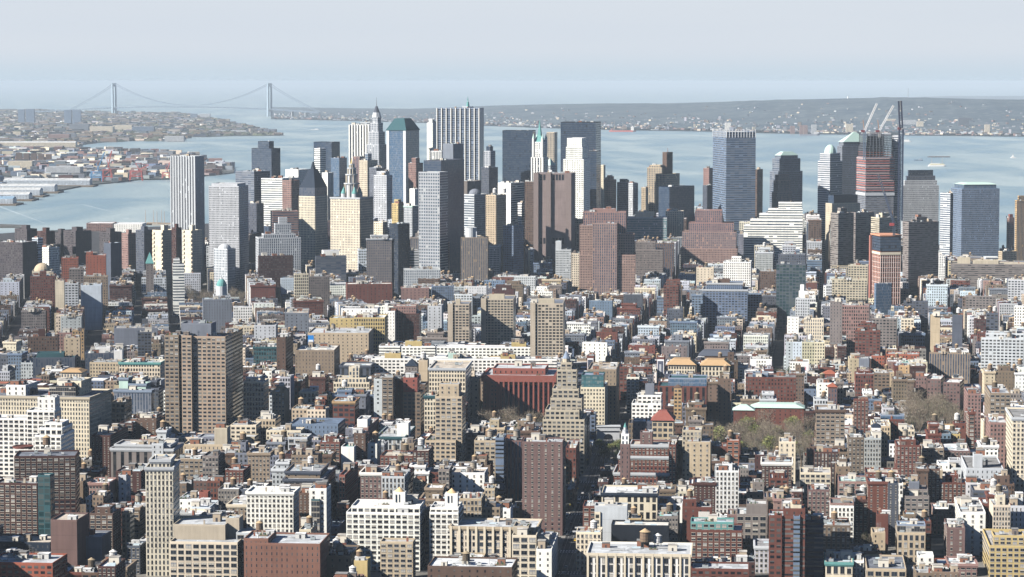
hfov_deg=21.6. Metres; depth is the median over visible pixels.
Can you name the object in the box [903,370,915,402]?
apartment house
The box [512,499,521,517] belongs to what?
town house
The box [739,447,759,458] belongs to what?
town house
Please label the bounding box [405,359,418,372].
pyramid tower
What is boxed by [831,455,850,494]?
apartment house
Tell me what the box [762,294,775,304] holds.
apartment house
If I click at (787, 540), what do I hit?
apartment tower
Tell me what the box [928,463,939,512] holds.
apartment house
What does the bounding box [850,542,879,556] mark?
town house
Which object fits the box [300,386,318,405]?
loft building
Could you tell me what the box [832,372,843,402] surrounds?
apartment house
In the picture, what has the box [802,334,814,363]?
apartment house
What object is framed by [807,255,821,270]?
apartment house
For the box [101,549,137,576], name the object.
town house
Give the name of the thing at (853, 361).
apartment house
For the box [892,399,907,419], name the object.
town house
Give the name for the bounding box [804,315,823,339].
loft building
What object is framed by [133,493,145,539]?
apartment house
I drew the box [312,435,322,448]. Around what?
apartment house
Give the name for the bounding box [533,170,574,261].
telephone exchange
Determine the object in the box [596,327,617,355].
apartment house
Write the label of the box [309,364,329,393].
apartment house
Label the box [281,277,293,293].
apartment house
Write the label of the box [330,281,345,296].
loft building
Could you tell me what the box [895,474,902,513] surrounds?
apartment house
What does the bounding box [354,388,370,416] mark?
apartment house
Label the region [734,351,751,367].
apartment house
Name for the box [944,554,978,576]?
town house
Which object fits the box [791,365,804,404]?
apartment house
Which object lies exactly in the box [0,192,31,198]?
pier shed
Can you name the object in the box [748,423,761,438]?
tree
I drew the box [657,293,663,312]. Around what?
apartment house
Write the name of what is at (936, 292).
apartment house
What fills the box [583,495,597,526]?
apartment house
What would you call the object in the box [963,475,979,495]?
apartment house
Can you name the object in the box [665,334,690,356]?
apartment house
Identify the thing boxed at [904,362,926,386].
apartment house
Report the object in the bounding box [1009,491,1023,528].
apartment house
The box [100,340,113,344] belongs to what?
town house
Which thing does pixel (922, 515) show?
town house
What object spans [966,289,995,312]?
loft building
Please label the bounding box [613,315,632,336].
apartment house
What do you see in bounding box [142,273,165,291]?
apartment house
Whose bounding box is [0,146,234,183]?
harbour sheds
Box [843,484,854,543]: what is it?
apartment house
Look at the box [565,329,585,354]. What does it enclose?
apartment house
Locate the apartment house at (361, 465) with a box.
[356,460,373,498]
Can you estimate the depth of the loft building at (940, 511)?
1900.14 m
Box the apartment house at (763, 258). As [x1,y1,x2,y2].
[755,242,773,272]
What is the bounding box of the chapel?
[871,423,880,433]
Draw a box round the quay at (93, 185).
[58,184,97,186]
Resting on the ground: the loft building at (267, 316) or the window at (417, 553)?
the loft building at (267, 316)
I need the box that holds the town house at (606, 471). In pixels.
[599,465,614,484]
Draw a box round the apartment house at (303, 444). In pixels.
[285,440,314,458]
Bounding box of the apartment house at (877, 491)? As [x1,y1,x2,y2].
[865,470,887,543]
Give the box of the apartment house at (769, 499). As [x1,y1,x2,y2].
[766,482,791,538]
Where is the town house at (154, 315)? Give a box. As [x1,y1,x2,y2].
[148,313,167,318]
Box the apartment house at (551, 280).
[542,278,561,283]
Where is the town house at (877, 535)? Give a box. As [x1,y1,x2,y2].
[871,523,884,552]
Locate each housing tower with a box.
[15,225,36,240]
[18,109,24,121]
[26,109,34,122]
[37,227,54,244]
[55,229,64,264]
[63,226,91,264]
[64,110,71,123]
[72,110,81,123]
[99,228,121,253]
[122,229,135,290]
[136,226,152,292]
[172,224,181,293]
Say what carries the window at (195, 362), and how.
in the apartment tower at (198, 378)
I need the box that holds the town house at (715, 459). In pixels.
[711,454,729,473]
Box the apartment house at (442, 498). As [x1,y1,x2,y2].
[440,494,461,500]
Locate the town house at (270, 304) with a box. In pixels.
[254,300,273,310]
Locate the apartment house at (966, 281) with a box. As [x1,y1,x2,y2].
[950,277,969,284]
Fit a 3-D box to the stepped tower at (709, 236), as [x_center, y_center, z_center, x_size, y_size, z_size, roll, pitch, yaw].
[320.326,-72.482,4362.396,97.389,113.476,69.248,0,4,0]
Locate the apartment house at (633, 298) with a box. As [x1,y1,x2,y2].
[623,290,642,310]
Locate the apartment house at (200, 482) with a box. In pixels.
[193,473,212,491]
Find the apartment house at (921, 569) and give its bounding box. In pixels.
[913,562,932,576]
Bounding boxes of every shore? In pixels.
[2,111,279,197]
[272,96,1023,136]
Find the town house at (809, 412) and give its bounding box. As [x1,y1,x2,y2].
[804,407,814,425]
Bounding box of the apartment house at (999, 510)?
[989,484,1010,528]
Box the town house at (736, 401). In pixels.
[731,393,740,422]
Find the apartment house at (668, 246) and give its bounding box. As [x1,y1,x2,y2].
[656,240,673,278]
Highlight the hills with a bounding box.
[271,97,1023,135]
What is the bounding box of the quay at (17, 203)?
[0,202,23,205]
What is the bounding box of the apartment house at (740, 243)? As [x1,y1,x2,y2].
[738,231,743,258]
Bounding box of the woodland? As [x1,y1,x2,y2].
[0,110,279,143]
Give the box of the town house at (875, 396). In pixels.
[865,389,881,409]
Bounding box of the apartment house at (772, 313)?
[758,310,776,322]
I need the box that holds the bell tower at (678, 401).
[673,384,682,418]
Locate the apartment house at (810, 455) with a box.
[806,442,826,466]
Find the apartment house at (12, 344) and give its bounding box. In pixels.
[2,334,21,351]
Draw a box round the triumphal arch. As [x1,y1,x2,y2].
[596,425,620,447]
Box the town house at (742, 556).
[731,550,754,576]
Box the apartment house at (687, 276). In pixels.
[679,272,695,280]
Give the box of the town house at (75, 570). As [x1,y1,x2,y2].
[68,565,87,576]
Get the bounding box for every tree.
[468,416,483,422]
[470,410,487,422]
[478,410,491,420]
[498,407,515,421]
[500,404,518,421]
[502,410,520,421]
[524,409,540,419]
[595,439,605,448]
[596,445,611,463]
[608,446,619,464]
[706,413,716,421]
[713,425,726,441]
[717,426,737,440]
[727,421,744,431]
[734,417,753,435]
[737,415,756,431]
[738,428,749,444]
[742,438,758,449]
[743,429,762,446]
[745,439,761,449]
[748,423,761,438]
[755,418,772,436]
[755,420,770,444]
[756,407,774,426]
[757,424,776,441]
[760,434,775,451]
[765,419,780,434]
[765,422,788,451]
[768,427,781,450]
[769,430,788,447]
[781,419,794,432]
[784,415,803,432]
[784,422,803,455]
[789,421,806,452]
[795,439,809,466]
[796,420,809,431]
[797,430,814,448]
[797,436,809,452]
[800,415,815,430]
[803,430,813,442]
[855,530,866,543]
[861,533,870,543]
[894,401,912,419]
[898,404,918,424]
[899,399,915,418]
[900,410,914,424]
[901,398,921,419]
[902,389,921,405]
[908,388,926,399]
[911,406,930,432]
[912,402,925,425]
[912,415,929,431]
[918,396,935,422]
[919,402,935,420]
[925,391,948,420]
[926,410,942,420]
[927,402,942,417]
[936,401,949,423]
[937,399,959,420]
[940,401,955,423]
[941,407,960,423]
[949,408,964,420]
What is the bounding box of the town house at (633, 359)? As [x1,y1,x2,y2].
[624,353,651,363]
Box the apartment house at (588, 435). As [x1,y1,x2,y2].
[584,411,590,465]
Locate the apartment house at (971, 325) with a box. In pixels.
[969,312,983,337]
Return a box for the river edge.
[0,224,20,227]
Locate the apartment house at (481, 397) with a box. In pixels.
[481,382,482,412]
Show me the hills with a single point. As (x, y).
(941, 109)
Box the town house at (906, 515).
[899,509,919,520]
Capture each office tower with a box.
[170,154,204,281]
[209,182,248,289]
[236,168,269,202]
[248,201,263,232]
[252,141,279,176]
[261,175,299,225]
[270,208,297,235]
[282,177,299,230]
[285,168,307,184]
[299,162,327,272]
[314,141,339,171]
[314,147,325,175]
[322,170,333,219]
[330,158,373,271]
[331,156,346,196]
[349,122,369,163]
[353,155,364,188]
[359,152,377,195]
[360,121,371,124]
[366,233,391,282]
[367,97,386,167]
[369,165,385,217]
[374,168,391,221]
[374,220,387,234]
[386,118,419,205]
[392,197,403,222]
[403,203,418,236]
[408,157,422,202]
[410,187,418,204]
[419,171,447,274]
[424,158,463,272]
[427,115,435,159]
[431,148,442,159]
[436,106,483,179]
[443,142,462,158]
[462,99,473,107]
[464,179,480,193]
[464,189,487,235]
[481,166,497,194]
[484,145,494,166]
[486,188,506,244]
[498,180,523,224]
[502,130,535,201]
[503,223,523,274]
[518,201,524,238]
[525,180,532,246]
[531,121,547,180]
[547,132,556,171]
[548,159,555,171]
[561,121,600,171]
[563,138,589,218]
[589,150,600,209]
[601,164,604,207]
[604,175,615,207]
[617,179,629,231]
[627,210,667,239]
[628,181,637,215]
[636,239,663,282]
[641,186,647,210]
[647,164,661,215]
[655,149,679,215]
[658,185,693,229]
[666,208,683,235]
[702,277,748,329]
[703,165,712,184]
[703,184,712,208]
[712,129,755,245]
[755,167,762,217]
[770,151,802,207]
[772,174,791,207]
[776,249,805,327]
[817,145,841,259]
[837,132,860,193]
[874,282,891,314]
[901,170,938,236]
[939,189,952,255]
[951,182,999,256]
[981,325,1023,368]
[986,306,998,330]
[998,246,1015,260]
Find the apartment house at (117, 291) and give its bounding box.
[109,284,131,298]
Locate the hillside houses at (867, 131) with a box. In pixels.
[274,101,1023,135]
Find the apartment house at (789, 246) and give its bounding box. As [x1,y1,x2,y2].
[782,238,795,252]
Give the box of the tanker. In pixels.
[609,126,635,131]
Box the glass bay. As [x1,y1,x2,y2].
[38,473,54,534]
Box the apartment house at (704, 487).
[693,476,716,511]
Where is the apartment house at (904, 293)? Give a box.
[900,288,908,304]
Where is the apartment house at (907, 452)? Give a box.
[894,429,919,476]
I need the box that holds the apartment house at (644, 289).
[634,283,655,294]
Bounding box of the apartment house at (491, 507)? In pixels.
[482,497,502,517]
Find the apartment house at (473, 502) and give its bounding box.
[459,487,484,517]
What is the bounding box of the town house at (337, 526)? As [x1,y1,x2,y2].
[331,519,344,533]
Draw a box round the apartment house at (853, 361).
[848,352,860,381]
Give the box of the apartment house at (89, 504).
[86,493,112,527]
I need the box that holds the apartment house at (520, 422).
[513,418,529,429]
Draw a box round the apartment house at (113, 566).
[98,555,125,576]
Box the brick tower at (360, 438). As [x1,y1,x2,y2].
[353,427,367,461]
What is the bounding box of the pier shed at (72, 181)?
[3,178,91,184]
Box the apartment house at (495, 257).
[489,244,500,275]
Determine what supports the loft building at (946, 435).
on the ground
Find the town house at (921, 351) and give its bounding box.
[899,345,925,359]
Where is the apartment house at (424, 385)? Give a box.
[419,374,427,431]
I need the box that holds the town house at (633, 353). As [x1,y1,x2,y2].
[624,348,645,356]
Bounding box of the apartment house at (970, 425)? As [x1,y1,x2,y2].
[965,408,975,447]
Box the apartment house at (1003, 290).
[988,286,1007,294]
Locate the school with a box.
[33,349,76,377]
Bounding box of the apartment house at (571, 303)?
[565,298,576,318]
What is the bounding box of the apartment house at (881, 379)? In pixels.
[870,368,889,391]
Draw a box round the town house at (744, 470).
[735,464,748,476]
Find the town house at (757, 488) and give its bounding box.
[746,479,767,498]
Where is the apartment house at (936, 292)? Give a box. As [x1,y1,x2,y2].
[926,278,947,305]
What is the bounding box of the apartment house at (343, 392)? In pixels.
[332,379,355,399]
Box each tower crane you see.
[861,103,876,159]
[876,105,893,136]
[877,174,894,234]
[897,101,903,220]
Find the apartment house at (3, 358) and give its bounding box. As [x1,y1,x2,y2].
[0,349,10,369]
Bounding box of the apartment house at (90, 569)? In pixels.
[81,557,101,576]
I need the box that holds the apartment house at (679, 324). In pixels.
[669,318,697,335]
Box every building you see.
[0,365,15,380]
[0,532,50,551]
[0,549,67,576]
[21,307,45,328]
[21,354,33,378]
[30,270,55,327]
[32,236,42,263]
[42,244,59,276]
[45,360,68,372]
[51,512,88,565]
[55,278,64,312]
[61,254,78,281]
[64,334,80,367]
[65,279,78,305]
[69,265,83,295]
[81,280,102,329]
[84,273,107,324]
[85,343,123,376]
[86,250,105,274]
[86,528,110,564]
[88,474,115,501]
[90,354,120,376]
[92,423,127,476]
[104,241,121,300]
[106,309,130,316]
[109,437,183,476]
[111,396,131,423]
[116,463,146,502]
[118,356,164,377]
[118,468,132,501]
[119,416,137,439]
[122,505,134,557]
[131,489,145,501]
[132,413,164,439]
[138,327,151,356]
[141,307,167,318]
[151,332,164,356]
[156,420,174,439]
[170,512,242,576]
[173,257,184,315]
[175,447,206,477]
[180,490,210,508]
[183,422,260,452]
[184,271,200,296]
[191,498,218,509]
[200,505,225,516]
[202,295,231,332]
[202,449,225,476]
[218,477,242,510]
[221,444,238,468]
[225,457,250,482]
[226,495,246,527]
[230,415,260,441]
[233,301,251,321]
[233,321,253,334]
[236,528,255,576]
[243,365,263,380]
[243,376,268,420]
[244,520,329,576]
[247,445,274,481]
[250,281,275,297]
[253,342,276,364]
[254,319,277,338]
[255,306,283,321]
[256,410,280,444]
[258,252,292,300]
[259,313,283,322]
[266,422,304,441]
[266,429,287,449]
[271,452,290,485]
[276,328,292,373]
[280,370,293,408]
[282,455,336,519]
[284,306,308,343]
[288,433,311,449]
[291,417,344,435]
[292,397,311,420]
[293,298,323,314]
[294,272,308,296]
[294,376,304,405]
[295,342,339,387]
[299,483,312,528]
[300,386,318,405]
[308,273,329,315]
[308,323,373,363]
[309,480,330,536]
[315,249,345,281]
[315,394,327,405]
[315,445,336,465]
[320,432,344,468]
[327,538,359,576]
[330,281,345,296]
[330,311,354,326]
[330,533,345,544]
[331,460,342,517]
[332,395,359,424]
[333,363,371,391]
[334,565,363,576]
[339,362,374,375]
[339,462,357,503]
[341,304,379,315]
[341,442,355,468]
[346,280,391,303]
[353,410,378,440]
[354,309,387,354]
[354,549,370,576]
[358,247,366,271]
[359,464,388,498]
[380,443,412,464]
[381,464,410,498]
[384,303,395,343]
[389,453,408,468]
[394,304,420,339]
[401,283,428,299]
[401,437,417,449]
[404,266,439,285]
[409,457,432,482]
[410,247,418,267]
[413,437,433,466]
[413,474,426,497]
[418,277,439,283]
[419,351,428,392]
[420,483,446,504]
[423,390,437,431]
[428,301,442,330]
[428,360,471,423]
[428,551,517,576]
[432,282,453,311]
[434,464,452,492]
[448,241,449,270]
[449,516,542,556]
[452,460,487,492]
[455,291,472,314]
[464,282,486,294]
[471,367,480,423]
[476,451,492,481]
[484,278,504,286]
[484,475,499,501]
[492,284,514,294]
[495,244,502,271]
[505,280,523,305]
[512,520,539,576]
[519,413,542,437]
[524,239,524,273]
[533,259,550,271]
[536,532,557,576]
[540,281,562,295]
[555,238,571,279]
[565,338,578,356]
[566,439,581,487]
[566,477,576,510]
[571,250,579,291]
[581,371,607,424]
[586,409,596,446]
[586,528,692,576]
[587,352,594,371]
[588,358,619,423]
[589,294,612,319]
[595,497,627,540]
[600,483,659,519]
[601,324,624,347]
[605,349,620,364]
[611,519,669,541]
[613,429,669,483]
[620,361,652,399]
[628,342,655,358]
[632,336,654,344]
[632,378,662,418]
[633,415,651,439]
[637,322,659,334]
[657,353,664,382]
[658,495,682,541]
[661,344,686,358]
[665,400,685,413]
[667,306,683,327]
[675,419,685,435]
[675,478,693,495]
[682,489,711,542]
[683,258,699,271]
[685,392,706,425]
[688,410,703,425]
[691,294,702,314]
[691,560,748,576]
[696,262,713,285]
[698,349,734,357]
[704,340,728,348]
[708,332,736,352]
[715,453,738,512]
[717,314,736,324]
[723,256,751,287]
[736,498,766,554]
[740,390,759,405]
[745,370,795,401]
[748,290,761,325]
[750,354,771,368]
[752,315,775,331]
[753,529,768,572]
[756,469,761,478]
[759,269,775,290]
[760,454,792,486]
[768,483,803,503]
[769,469,787,486]
[772,486,793,508]
[779,433,795,486]
[787,315,798,333]
[790,356,808,370]
[792,334,801,358]
[795,284,809,317]
[800,465,830,514]
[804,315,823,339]
[804,383,815,404]
[807,371,819,384]
[807,483,828,516]
[808,267,821,291]
[814,444,837,497]
[816,372,835,396]
[818,359,834,372]
[823,370,836,378]
[823,510,851,573]
[824,549,853,576]
[825,343,845,356]
[827,496,853,543]
[830,294,842,343]
[832,259,868,303]
[838,472,866,494]
[842,301,869,350]
[852,551,863,576]
[854,365,873,396]
[854,485,867,542]
[859,355,871,368]
[863,431,881,467]
[864,467,898,476]
[864,554,905,576]
[872,313,897,347]
[876,508,890,552]
[880,410,903,439]
[881,400,893,412]
[881,456,893,467]
[885,470,898,544]
[886,349,919,359]
[891,371,907,400]
[895,518,925,562]
[898,423,914,435]
[899,363,911,373]
[901,317,913,330]
[902,474,928,515]
[904,295,927,337]
[908,358,926,372]
[916,550,933,564]
[927,424,955,429]
[930,501,953,534]
[930,561,958,576]
[938,251,944,280]
[938,424,950,441]
[944,517,964,555]
[949,424,959,441]
[952,413,965,441]
[954,495,985,555]
[961,447,1003,478]
[963,385,980,437]
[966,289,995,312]
[970,478,1008,499]
[974,310,986,333]
[977,435,998,456]
[981,363,995,393]
[984,413,1005,468]
[989,469,1015,496]
[995,364,1014,390]
[1008,277,1023,298]
[1009,388,1022,398]
[1014,304,1023,325]
[1014,358,1023,391]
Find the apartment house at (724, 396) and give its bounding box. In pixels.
[717,364,732,424]
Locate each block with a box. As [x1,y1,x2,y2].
[61,368,86,377]
[113,373,154,413]
[667,357,696,372]
[700,358,731,376]
[725,123,730,130]
[790,126,794,133]
[799,125,807,133]
[811,125,816,133]
[845,124,852,131]
[900,120,915,124]
[916,121,923,126]
[958,118,969,125]
[984,125,989,132]
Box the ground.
[0,223,981,576]
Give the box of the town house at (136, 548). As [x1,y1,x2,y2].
[127,539,145,574]
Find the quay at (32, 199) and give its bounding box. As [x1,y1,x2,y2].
[17,198,38,200]
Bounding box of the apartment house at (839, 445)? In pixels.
[829,439,847,457]
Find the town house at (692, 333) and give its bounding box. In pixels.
[678,330,696,351]
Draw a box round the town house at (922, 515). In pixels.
[917,509,930,550]
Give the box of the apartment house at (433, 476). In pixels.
[429,464,437,483]
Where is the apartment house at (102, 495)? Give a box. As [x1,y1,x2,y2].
[92,482,110,509]
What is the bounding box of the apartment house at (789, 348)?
[786,338,792,372]
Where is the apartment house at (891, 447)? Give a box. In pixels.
[888,439,898,456]
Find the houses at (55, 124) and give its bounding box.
[0,109,282,146]
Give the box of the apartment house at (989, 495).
[978,486,1010,528]
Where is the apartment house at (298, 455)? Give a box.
[291,448,321,463]
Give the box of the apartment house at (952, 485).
[940,471,965,502]
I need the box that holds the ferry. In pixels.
[928,163,945,165]
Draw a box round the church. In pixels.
[146,252,153,294]
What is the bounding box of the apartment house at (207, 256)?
[206,246,208,273]
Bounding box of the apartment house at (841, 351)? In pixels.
[836,343,845,362]
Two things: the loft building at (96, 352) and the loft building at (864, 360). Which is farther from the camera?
the loft building at (864, 360)
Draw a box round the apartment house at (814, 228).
[808,218,821,239]
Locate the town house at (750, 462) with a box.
[739,456,754,470]
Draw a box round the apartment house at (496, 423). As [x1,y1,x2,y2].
[483,410,507,434]
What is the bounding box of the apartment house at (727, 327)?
[715,323,734,331]
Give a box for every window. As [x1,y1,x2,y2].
[0,381,110,456]
[0,400,60,474]
[55,456,79,516]
[61,426,73,449]
[147,463,179,575]
[165,337,232,434]
[178,544,183,548]
[178,550,183,554]
[178,556,183,560]
[178,562,183,566]
[178,568,183,572]
[193,544,198,548]
[193,550,198,554]
[193,556,198,560]
[208,544,213,548]
[216,569,221,573]
[223,563,228,567]
[231,557,236,561]
[231,563,236,567]
[231,569,236,573]
[237,535,243,539]
[264,381,268,403]
[293,493,297,531]
[366,503,424,569]
[434,387,465,461]
[505,385,507,419]
[510,385,512,419]
[513,544,518,548]
[513,550,518,554]
[515,385,517,420]
[520,385,522,417]
[521,544,526,548]
[521,550,526,554]
[521,557,526,561]
[521,563,526,567]
[525,385,527,416]
[529,544,534,548]
[529,557,534,561]
[529,563,534,567]
[530,385,532,421]
[535,385,537,419]
[543,363,586,472]
[545,448,564,534]
[609,565,612,572]
[615,439,667,482]
[636,558,640,563]
[636,565,640,572]
[644,565,647,572]
[657,565,660,572]
[664,565,668,573]
[745,516,750,520]
[745,522,750,526]
[827,566,830,573]
[833,566,837,573]
[840,566,843,573]
[847,566,850,573]
[875,571,881,576]
[883,571,888,576]
[891,571,896,576]
[899,572,904,576]
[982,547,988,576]
[1005,417,1011,478]
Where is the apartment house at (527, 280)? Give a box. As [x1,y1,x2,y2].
[514,274,535,293]
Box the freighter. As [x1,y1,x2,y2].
[799,129,819,135]
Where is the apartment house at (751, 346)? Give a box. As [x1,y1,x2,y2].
[745,341,767,348]
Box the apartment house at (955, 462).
[948,451,960,477]
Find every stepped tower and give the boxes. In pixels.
[256,217,300,271]
[579,206,635,298]
[680,209,737,270]
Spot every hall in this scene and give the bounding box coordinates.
[86,222,116,230]
[114,222,145,231]
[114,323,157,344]
[213,275,229,297]
[658,372,707,421]
[751,402,804,430]
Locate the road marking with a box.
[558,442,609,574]
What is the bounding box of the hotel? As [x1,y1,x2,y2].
[245,479,299,532]
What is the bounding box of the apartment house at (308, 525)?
[299,515,316,532]
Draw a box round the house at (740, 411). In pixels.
[732,404,754,429]
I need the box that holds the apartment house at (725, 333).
[710,331,730,337]
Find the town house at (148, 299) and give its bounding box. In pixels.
[141,295,167,308]
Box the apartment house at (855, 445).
[846,425,863,473]
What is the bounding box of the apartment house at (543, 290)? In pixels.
[531,286,552,297]
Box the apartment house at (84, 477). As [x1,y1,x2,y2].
[80,473,90,497]
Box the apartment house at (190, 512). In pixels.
[180,508,204,517]
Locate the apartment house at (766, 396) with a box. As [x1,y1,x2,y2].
[759,387,776,401]
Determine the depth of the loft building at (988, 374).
2643.77 m
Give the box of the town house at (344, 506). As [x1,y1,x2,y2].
[337,500,351,532]
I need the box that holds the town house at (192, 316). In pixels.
[181,314,202,319]
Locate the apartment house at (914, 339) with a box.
[901,326,924,345]
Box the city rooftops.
[0,204,1023,576]
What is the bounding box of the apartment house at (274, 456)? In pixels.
[270,444,287,479]
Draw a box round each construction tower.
[856,133,894,216]
[869,233,901,304]
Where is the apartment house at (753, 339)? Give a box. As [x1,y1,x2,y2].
[743,334,767,349]
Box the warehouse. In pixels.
[951,254,1023,288]
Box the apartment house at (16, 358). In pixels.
[7,350,27,379]
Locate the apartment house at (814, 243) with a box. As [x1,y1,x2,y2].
[807,237,821,253]
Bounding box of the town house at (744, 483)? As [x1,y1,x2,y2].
[740,478,759,486]
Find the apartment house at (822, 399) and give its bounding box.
[813,391,827,424]
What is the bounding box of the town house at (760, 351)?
[743,347,767,355]
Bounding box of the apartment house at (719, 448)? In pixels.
[712,441,726,456]
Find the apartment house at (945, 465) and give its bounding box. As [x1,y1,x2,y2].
[936,453,952,475]
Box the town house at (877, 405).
[873,395,886,412]
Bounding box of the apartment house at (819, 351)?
[814,339,824,365]
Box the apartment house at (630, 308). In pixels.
[617,303,640,324]
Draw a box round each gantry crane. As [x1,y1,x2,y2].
[90,152,104,180]
[102,151,112,180]
[129,163,148,180]
[162,162,169,177]
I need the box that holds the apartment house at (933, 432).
[925,413,942,442]
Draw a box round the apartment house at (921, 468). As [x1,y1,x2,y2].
[913,455,930,486]
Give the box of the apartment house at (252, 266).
[249,262,255,271]
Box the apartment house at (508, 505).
[499,499,516,517]
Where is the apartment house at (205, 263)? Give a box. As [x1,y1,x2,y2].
[205,244,208,281]
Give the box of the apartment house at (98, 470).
[87,460,107,477]
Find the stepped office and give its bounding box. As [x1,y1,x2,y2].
[743,201,802,269]
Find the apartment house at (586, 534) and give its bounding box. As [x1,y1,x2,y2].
[573,519,602,570]
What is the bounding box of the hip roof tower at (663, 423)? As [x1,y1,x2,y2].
[651,409,675,439]
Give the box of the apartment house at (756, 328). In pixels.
[746,324,771,339]
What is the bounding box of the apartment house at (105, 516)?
[89,503,121,556]
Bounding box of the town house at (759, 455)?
[754,450,763,470]
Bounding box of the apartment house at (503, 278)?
[492,273,513,282]
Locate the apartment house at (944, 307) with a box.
[928,301,947,326]
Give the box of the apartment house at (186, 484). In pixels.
[179,473,193,496]
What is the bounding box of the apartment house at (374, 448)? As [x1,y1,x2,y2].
[367,431,381,464]
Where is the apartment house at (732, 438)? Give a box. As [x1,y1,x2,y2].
[725,429,738,463]
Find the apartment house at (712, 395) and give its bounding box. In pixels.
[708,376,717,418]
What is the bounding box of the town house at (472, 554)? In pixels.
[459,552,485,556]
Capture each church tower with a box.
[620,423,629,481]
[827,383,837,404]
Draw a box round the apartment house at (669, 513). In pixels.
[656,502,678,541]
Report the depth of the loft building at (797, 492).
1928.31 m
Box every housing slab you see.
[16,153,21,159]
[23,153,29,160]
[31,153,36,159]
[38,154,44,159]
[45,154,51,159]
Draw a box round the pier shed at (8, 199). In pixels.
[0,196,16,203]
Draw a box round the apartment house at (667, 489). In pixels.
[647,479,676,495]
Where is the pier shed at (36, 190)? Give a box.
[0,187,42,194]
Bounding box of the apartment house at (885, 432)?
[874,419,889,456]
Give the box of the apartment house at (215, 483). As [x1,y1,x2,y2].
[207,475,224,499]
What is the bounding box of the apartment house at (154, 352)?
[134,348,157,357]
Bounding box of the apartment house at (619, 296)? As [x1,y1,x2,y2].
[602,289,622,302]
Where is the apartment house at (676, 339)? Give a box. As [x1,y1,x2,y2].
[664,332,689,356]
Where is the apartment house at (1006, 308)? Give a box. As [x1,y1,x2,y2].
[999,303,1017,329]
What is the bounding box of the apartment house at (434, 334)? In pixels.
[422,329,447,344]
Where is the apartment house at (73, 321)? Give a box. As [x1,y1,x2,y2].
[60,313,81,330]
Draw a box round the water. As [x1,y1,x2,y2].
[0,86,1023,247]
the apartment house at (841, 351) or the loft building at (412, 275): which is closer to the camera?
the apartment house at (841, 351)
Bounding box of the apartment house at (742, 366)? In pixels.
[738,361,747,379]
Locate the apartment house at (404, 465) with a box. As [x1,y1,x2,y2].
[401,462,413,493]
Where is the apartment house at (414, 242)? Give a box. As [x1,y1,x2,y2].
[410,231,418,250]
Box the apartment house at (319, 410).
[307,400,328,417]
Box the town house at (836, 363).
[830,359,844,368]
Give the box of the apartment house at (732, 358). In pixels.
[725,352,737,381]
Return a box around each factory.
[8,161,34,168]
[45,166,82,173]
[48,134,70,138]
[69,124,89,130]
[90,126,114,131]
[113,125,132,129]
[131,155,149,157]
[132,126,154,131]
[164,136,184,141]
[200,114,210,116]
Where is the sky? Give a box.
[0,0,1023,85]
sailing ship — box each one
[145,210,161,224]
[152,211,170,225]
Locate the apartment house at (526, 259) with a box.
[525,246,527,273]
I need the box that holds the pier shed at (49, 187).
[0,184,57,191]
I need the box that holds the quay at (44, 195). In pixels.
[32,194,49,196]
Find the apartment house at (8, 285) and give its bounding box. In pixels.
[0,273,19,306]
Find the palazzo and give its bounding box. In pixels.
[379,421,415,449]
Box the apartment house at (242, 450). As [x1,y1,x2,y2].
[234,431,251,464]
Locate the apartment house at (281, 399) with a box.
[272,382,289,424]
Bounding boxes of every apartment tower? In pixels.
[0,239,36,297]
[0,394,60,476]
[0,475,38,533]
[13,435,79,516]
[28,329,58,351]
[35,417,74,449]
[58,328,71,350]
[72,327,84,359]
[144,454,180,575]
[152,225,171,292]
[164,319,232,435]
[182,225,202,295]
[227,326,242,416]
[346,487,425,570]
[371,349,557,374]
[374,373,382,418]
[379,336,529,356]
[380,371,395,419]
[380,537,415,576]
[395,376,402,419]
[403,371,422,438]
[424,505,430,564]
[425,381,465,461]
[429,488,463,561]
[447,299,471,341]
[461,227,488,280]
[466,425,496,461]
[474,428,495,476]
[481,292,515,344]
[495,432,506,500]
[505,428,523,502]
[522,432,564,535]
[530,298,564,356]
[543,351,586,473]
[664,277,680,315]
[669,435,677,484]
[677,437,681,484]
[682,426,711,480]
[690,514,741,565]
[768,498,804,576]
[805,511,823,576]
[815,401,845,445]
[825,194,859,270]
[830,207,853,268]
[853,209,873,263]
[853,396,867,432]
[855,321,879,355]
[871,212,896,233]
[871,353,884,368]
[902,214,938,295]
[916,371,930,401]
[920,439,943,463]
[927,375,944,415]
[929,348,969,383]
[930,311,939,351]
[941,439,969,459]
[943,378,963,417]
[951,307,962,347]
[982,527,1023,576]
[984,380,1010,435]
[1005,407,1023,500]
[1006,214,1013,247]
[1014,196,1023,259]
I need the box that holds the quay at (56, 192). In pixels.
[47,191,63,193]
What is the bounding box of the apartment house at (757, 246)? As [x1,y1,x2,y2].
[754,243,772,267]
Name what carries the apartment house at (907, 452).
on the ground
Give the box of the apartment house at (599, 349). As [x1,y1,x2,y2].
[582,336,606,361]
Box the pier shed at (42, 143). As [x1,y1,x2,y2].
[0,141,76,146]
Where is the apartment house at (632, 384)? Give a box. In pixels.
[627,367,639,413]
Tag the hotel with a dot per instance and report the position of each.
(276, 508)
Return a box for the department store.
[0,373,111,456]
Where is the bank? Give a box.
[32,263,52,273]
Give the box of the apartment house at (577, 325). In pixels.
[566,319,591,341]
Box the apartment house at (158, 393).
[146,376,164,411]
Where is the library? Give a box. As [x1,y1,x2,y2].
[481,360,556,421]
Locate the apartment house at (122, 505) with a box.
[116,501,134,547]
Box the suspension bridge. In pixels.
[35,83,320,116]
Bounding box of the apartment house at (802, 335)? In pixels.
[784,332,806,355]

